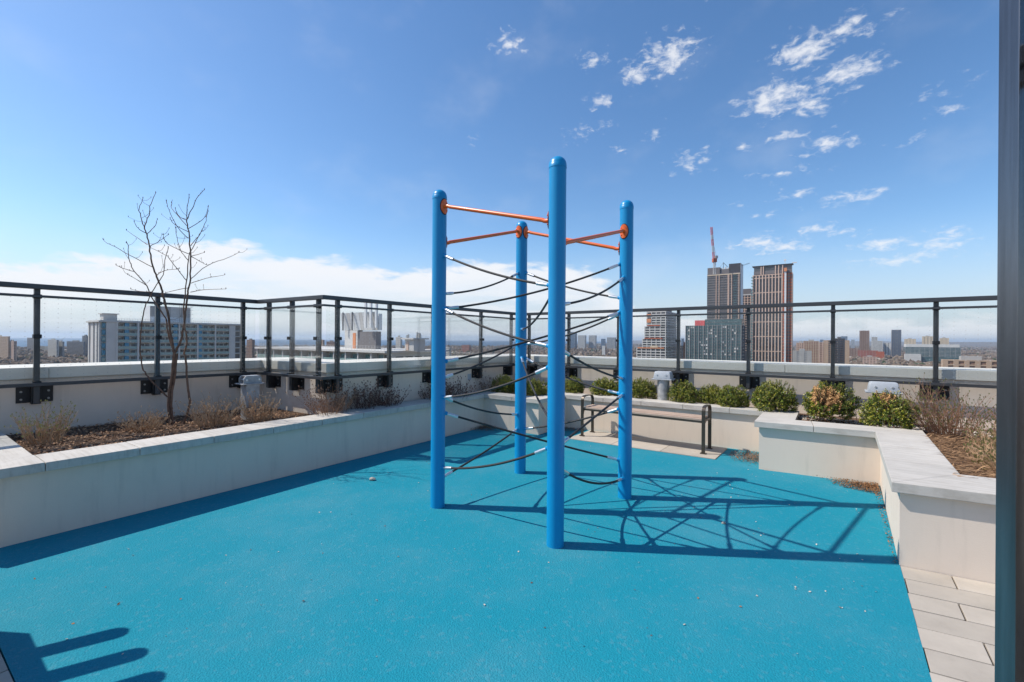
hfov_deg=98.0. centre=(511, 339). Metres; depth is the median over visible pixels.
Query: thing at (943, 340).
beige tower
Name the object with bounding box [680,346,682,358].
dark block
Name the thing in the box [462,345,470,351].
red block
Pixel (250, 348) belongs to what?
brown tower
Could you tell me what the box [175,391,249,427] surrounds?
dormant shrub
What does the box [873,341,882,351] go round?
white block
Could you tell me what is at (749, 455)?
leaf litter
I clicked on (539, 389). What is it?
boxwood shrub
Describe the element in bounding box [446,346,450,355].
white block
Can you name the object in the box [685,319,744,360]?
glass midrise
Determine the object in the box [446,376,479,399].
dormant shrub
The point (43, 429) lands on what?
dormant shrub
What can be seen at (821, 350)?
brick range
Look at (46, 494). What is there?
planter wall
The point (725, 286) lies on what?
dark tower
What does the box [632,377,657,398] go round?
boxwood shrub
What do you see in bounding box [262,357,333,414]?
parapet wall
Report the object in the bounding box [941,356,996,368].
tan block
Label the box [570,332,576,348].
glass tower
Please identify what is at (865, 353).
red row
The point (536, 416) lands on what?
planter wall
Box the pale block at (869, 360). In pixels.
[863,355,876,364]
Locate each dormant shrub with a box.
[4,399,78,445]
[107,405,174,432]
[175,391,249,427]
[228,391,282,422]
[285,379,364,415]
[341,375,389,408]
[372,383,409,406]
[418,377,452,398]
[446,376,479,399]
[474,370,502,391]
[898,372,995,440]
[954,404,995,441]
[962,418,995,456]
[963,436,995,474]
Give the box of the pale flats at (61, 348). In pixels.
[59,340,63,356]
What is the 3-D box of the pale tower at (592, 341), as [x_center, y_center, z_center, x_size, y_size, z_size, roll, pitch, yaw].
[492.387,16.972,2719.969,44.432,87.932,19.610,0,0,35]
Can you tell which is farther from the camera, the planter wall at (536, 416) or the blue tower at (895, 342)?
the blue tower at (895, 342)
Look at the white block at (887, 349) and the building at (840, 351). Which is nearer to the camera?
the building at (840, 351)
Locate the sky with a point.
(854, 143)
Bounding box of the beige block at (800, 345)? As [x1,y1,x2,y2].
[796,341,804,350]
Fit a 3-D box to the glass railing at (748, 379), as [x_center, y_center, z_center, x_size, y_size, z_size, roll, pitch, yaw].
[3.917,0.109,6.300,9.265,1.242,0.181,0,0,37]
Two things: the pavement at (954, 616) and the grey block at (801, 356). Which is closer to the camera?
the pavement at (954, 616)
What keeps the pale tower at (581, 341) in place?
on the ground
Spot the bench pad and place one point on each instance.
(676, 447)
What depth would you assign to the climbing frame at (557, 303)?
3.95 m
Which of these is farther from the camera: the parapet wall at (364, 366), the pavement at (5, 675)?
the parapet wall at (364, 366)
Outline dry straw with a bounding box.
[920,433,995,477]
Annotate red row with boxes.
[849,348,858,355]
[858,350,877,357]
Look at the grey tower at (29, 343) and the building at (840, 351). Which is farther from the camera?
the grey tower at (29, 343)
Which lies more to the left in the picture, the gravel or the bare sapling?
the bare sapling
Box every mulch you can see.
[6,407,310,454]
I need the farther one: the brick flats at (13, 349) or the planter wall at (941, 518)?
the brick flats at (13, 349)
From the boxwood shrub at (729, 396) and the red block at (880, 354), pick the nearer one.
the boxwood shrub at (729, 396)
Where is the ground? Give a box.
[245,339,988,355]
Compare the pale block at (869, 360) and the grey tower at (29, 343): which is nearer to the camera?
the pale block at (869, 360)
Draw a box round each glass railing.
[0,281,257,403]
[257,295,331,392]
[323,295,515,392]
[526,295,996,400]
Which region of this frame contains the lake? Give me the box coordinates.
[10,338,616,346]
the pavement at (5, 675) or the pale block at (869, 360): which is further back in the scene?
the pale block at (869, 360)
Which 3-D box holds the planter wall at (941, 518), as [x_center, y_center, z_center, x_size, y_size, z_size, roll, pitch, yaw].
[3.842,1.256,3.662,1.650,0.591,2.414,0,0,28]
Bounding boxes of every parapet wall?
[0,357,282,434]
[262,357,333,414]
[326,354,514,412]
[526,354,996,429]
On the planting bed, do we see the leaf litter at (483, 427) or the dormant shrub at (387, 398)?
the dormant shrub at (387, 398)
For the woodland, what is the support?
on the ground
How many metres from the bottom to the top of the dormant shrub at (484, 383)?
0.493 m
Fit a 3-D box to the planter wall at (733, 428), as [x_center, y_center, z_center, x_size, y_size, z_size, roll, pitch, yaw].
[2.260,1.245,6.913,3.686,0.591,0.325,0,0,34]
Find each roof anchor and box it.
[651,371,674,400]
[864,381,902,426]
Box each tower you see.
[27,338,32,348]
[82,335,87,354]
[247,339,254,357]
[396,336,401,347]
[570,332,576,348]
[578,335,585,349]
[589,335,596,349]
[601,339,605,347]
[607,337,615,348]
[683,342,684,358]
[707,263,742,318]
[743,289,751,360]
[751,259,796,361]
[851,340,854,347]
[859,331,868,349]
[871,337,877,349]
[891,330,900,356]
[904,338,915,343]
[922,336,932,343]
[939,337,948,343]
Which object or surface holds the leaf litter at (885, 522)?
on the rubber surface
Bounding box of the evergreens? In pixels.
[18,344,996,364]
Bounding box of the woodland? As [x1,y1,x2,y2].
[0,344,996,366]
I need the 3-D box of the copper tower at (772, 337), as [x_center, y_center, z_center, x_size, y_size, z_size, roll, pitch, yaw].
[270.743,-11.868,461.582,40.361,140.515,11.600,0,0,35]
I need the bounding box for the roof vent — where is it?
[235,375,264,420]
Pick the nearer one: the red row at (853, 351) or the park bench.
the park bench
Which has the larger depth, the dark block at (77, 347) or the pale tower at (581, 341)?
the pale tower at (581, 341)
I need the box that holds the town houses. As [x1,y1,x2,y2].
[29,344,996,365]
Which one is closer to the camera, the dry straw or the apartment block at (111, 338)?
the dry straw
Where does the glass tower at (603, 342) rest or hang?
on the ground
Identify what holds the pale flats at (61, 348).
on the ground
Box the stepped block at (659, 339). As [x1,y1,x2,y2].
[636,311,676,358]
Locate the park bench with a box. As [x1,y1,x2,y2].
[579,394,712,454]
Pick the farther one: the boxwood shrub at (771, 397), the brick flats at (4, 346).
the brick flats at (4, 346)
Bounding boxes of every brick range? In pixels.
[803,340,818,362]
[819,341,823,362]
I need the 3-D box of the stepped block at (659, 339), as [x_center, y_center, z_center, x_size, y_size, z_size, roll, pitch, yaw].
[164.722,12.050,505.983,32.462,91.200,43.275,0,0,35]
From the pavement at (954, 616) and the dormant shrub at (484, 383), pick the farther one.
the dormant shrub at (484, 383)
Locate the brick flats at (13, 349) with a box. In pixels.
[10,340,16,359]
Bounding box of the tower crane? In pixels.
[710,227,717,273]
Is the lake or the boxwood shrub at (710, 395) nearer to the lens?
the boxwood shrub at (710, 395)
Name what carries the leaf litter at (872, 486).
on the rubber surface
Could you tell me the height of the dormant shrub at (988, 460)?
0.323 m
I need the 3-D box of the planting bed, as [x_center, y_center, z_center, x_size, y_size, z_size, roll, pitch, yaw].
[-0.236,1.108,5.575,15.398,0.200,7.191,0,0,-6]
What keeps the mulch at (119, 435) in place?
on the planting bed
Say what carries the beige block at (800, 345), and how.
on the ground
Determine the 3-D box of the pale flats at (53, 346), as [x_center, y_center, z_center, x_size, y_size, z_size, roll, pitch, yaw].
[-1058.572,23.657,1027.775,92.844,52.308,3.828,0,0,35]
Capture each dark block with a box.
[67,340,85,355]
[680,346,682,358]
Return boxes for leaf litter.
[471,425,491,430]
[730,449,758,462]
[816,475,880,494]
[875,493,897,562]
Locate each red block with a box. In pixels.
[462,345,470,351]
[876,351,883,358]
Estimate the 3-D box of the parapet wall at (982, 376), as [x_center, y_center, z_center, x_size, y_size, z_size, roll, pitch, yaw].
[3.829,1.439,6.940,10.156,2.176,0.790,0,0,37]
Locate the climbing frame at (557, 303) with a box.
[430,156,633,548]
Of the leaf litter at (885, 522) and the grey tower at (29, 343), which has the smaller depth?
the leaf litter at (885, 522)
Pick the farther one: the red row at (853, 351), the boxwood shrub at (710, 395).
the red row at (853, 351)
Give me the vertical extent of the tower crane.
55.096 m
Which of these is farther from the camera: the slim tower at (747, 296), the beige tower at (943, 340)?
the beige tower at (943, 340)
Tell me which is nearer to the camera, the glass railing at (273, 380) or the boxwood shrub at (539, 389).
the glass railing at (273, 380)
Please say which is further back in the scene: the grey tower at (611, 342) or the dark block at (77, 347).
the grey tower at (611, 342)
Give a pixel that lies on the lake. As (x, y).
(21, 342)
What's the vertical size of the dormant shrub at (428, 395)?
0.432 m
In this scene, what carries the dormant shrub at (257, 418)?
on the planting bed
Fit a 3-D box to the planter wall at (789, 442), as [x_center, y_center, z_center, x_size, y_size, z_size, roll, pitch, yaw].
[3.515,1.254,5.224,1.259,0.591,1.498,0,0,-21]
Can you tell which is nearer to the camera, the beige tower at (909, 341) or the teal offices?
the teal offices
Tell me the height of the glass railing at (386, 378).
1.242 m
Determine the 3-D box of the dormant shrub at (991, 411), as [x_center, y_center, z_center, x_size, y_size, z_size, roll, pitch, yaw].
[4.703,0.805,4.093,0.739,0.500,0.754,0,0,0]
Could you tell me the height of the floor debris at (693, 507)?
0.012 m
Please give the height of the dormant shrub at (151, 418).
0.272 m
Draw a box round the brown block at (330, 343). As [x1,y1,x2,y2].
[326,340,334,346]
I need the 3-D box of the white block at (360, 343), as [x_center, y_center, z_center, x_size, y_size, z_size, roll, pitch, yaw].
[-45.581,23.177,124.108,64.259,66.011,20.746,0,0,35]
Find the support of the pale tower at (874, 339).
on the ground
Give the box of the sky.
[0,0,998,341]
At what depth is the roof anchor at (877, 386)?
5.35 m
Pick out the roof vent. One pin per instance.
(249, 384)
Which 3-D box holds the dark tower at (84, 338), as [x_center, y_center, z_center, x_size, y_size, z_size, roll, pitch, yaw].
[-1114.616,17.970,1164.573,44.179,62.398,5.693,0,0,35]
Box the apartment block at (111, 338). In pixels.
[86,305,239,362]
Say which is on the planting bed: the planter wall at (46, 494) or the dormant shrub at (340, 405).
the dormant shrub at (340, 405)
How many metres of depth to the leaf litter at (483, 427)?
7.47 m
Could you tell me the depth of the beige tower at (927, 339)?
1306.64 m
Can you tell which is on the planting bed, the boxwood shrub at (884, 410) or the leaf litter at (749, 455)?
the boxwood shrub at (884, 410)
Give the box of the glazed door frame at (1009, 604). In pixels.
[995,0,1023,681]
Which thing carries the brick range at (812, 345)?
on the ground
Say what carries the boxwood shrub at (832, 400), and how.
on the planting bed
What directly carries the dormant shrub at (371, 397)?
on the planting bed
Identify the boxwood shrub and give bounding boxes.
[490,374,514,393]
[526,377,547,395]
[565,376,584,393]
[589,376,618,395]
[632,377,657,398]
[667,379,700,403]
[696,384,721,404]
[716,383,749,407]
[750,379,799,411]
[801,380,861,421]
[857,388,922,429]
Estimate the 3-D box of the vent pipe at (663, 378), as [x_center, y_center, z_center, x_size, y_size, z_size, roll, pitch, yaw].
[2.395,0.773,7.050,0.310,0.547,0.230,0,0,36]
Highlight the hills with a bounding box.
[633,340,996,346]
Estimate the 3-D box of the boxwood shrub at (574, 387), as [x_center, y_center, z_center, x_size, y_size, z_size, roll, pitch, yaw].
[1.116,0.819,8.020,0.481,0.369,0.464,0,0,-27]
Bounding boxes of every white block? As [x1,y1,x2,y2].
[255,303,449,359]
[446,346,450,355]
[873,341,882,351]
[883,343,890,355]
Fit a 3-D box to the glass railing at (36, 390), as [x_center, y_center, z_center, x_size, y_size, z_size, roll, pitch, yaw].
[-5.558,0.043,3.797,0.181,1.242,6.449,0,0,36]
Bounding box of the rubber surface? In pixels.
[0,427,931,681]
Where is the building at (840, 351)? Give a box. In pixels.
[835,337,844,363]
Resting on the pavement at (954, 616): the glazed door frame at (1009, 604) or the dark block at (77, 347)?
the glazed door frame at (1009, 604)
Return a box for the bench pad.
[570,430,726,459]
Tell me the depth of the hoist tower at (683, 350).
520.93 m
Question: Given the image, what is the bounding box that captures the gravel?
[798,415,993,437]
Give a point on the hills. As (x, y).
(975, 344)
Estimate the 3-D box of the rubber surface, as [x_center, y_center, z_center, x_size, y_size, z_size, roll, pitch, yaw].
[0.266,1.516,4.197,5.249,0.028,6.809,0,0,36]
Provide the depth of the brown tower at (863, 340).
1507.79 m
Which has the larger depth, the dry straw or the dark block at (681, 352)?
the dark block at (681, 352)
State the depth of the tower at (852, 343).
3605.89 m
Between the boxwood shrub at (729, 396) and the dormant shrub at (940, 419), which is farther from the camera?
the boxwood shrub at (729, 396)
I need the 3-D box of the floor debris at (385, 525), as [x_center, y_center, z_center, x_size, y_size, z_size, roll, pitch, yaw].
[0.256,1.498,3.716,4.685,0.010,4.912,0,0,29]
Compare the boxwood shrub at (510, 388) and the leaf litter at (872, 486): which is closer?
the leaf litter at (872, 486)
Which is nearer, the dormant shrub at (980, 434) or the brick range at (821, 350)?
the dormant shrub at (980, 434)
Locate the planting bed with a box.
[7,391,995,476]
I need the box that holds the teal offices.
[903,344,960,361]
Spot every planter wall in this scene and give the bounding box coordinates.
[0,391,483,547]
[482,391,546,434]
[565,392,789,451]
[754,411,912,485]
[875,430,995,583]
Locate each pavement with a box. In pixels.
[0,653,12,681]
[900,566,994,681]
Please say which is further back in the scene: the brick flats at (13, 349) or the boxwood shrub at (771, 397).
the brick flats at (13, 349)
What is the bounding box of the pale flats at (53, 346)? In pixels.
[48,339,58,356]
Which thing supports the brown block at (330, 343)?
on the ground
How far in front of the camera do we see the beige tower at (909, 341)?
1306.38 m
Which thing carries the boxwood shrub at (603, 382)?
on the planting bed
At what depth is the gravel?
5.57 m
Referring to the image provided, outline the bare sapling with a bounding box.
[103,188,245,424]
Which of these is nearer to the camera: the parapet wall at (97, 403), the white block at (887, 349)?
the parapet wall at (97, 403)
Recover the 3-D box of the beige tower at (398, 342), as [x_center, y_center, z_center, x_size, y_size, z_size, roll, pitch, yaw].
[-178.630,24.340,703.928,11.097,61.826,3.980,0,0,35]
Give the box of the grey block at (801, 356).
[793,349,811,362]
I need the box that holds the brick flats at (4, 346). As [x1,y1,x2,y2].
[0,335,9,357]

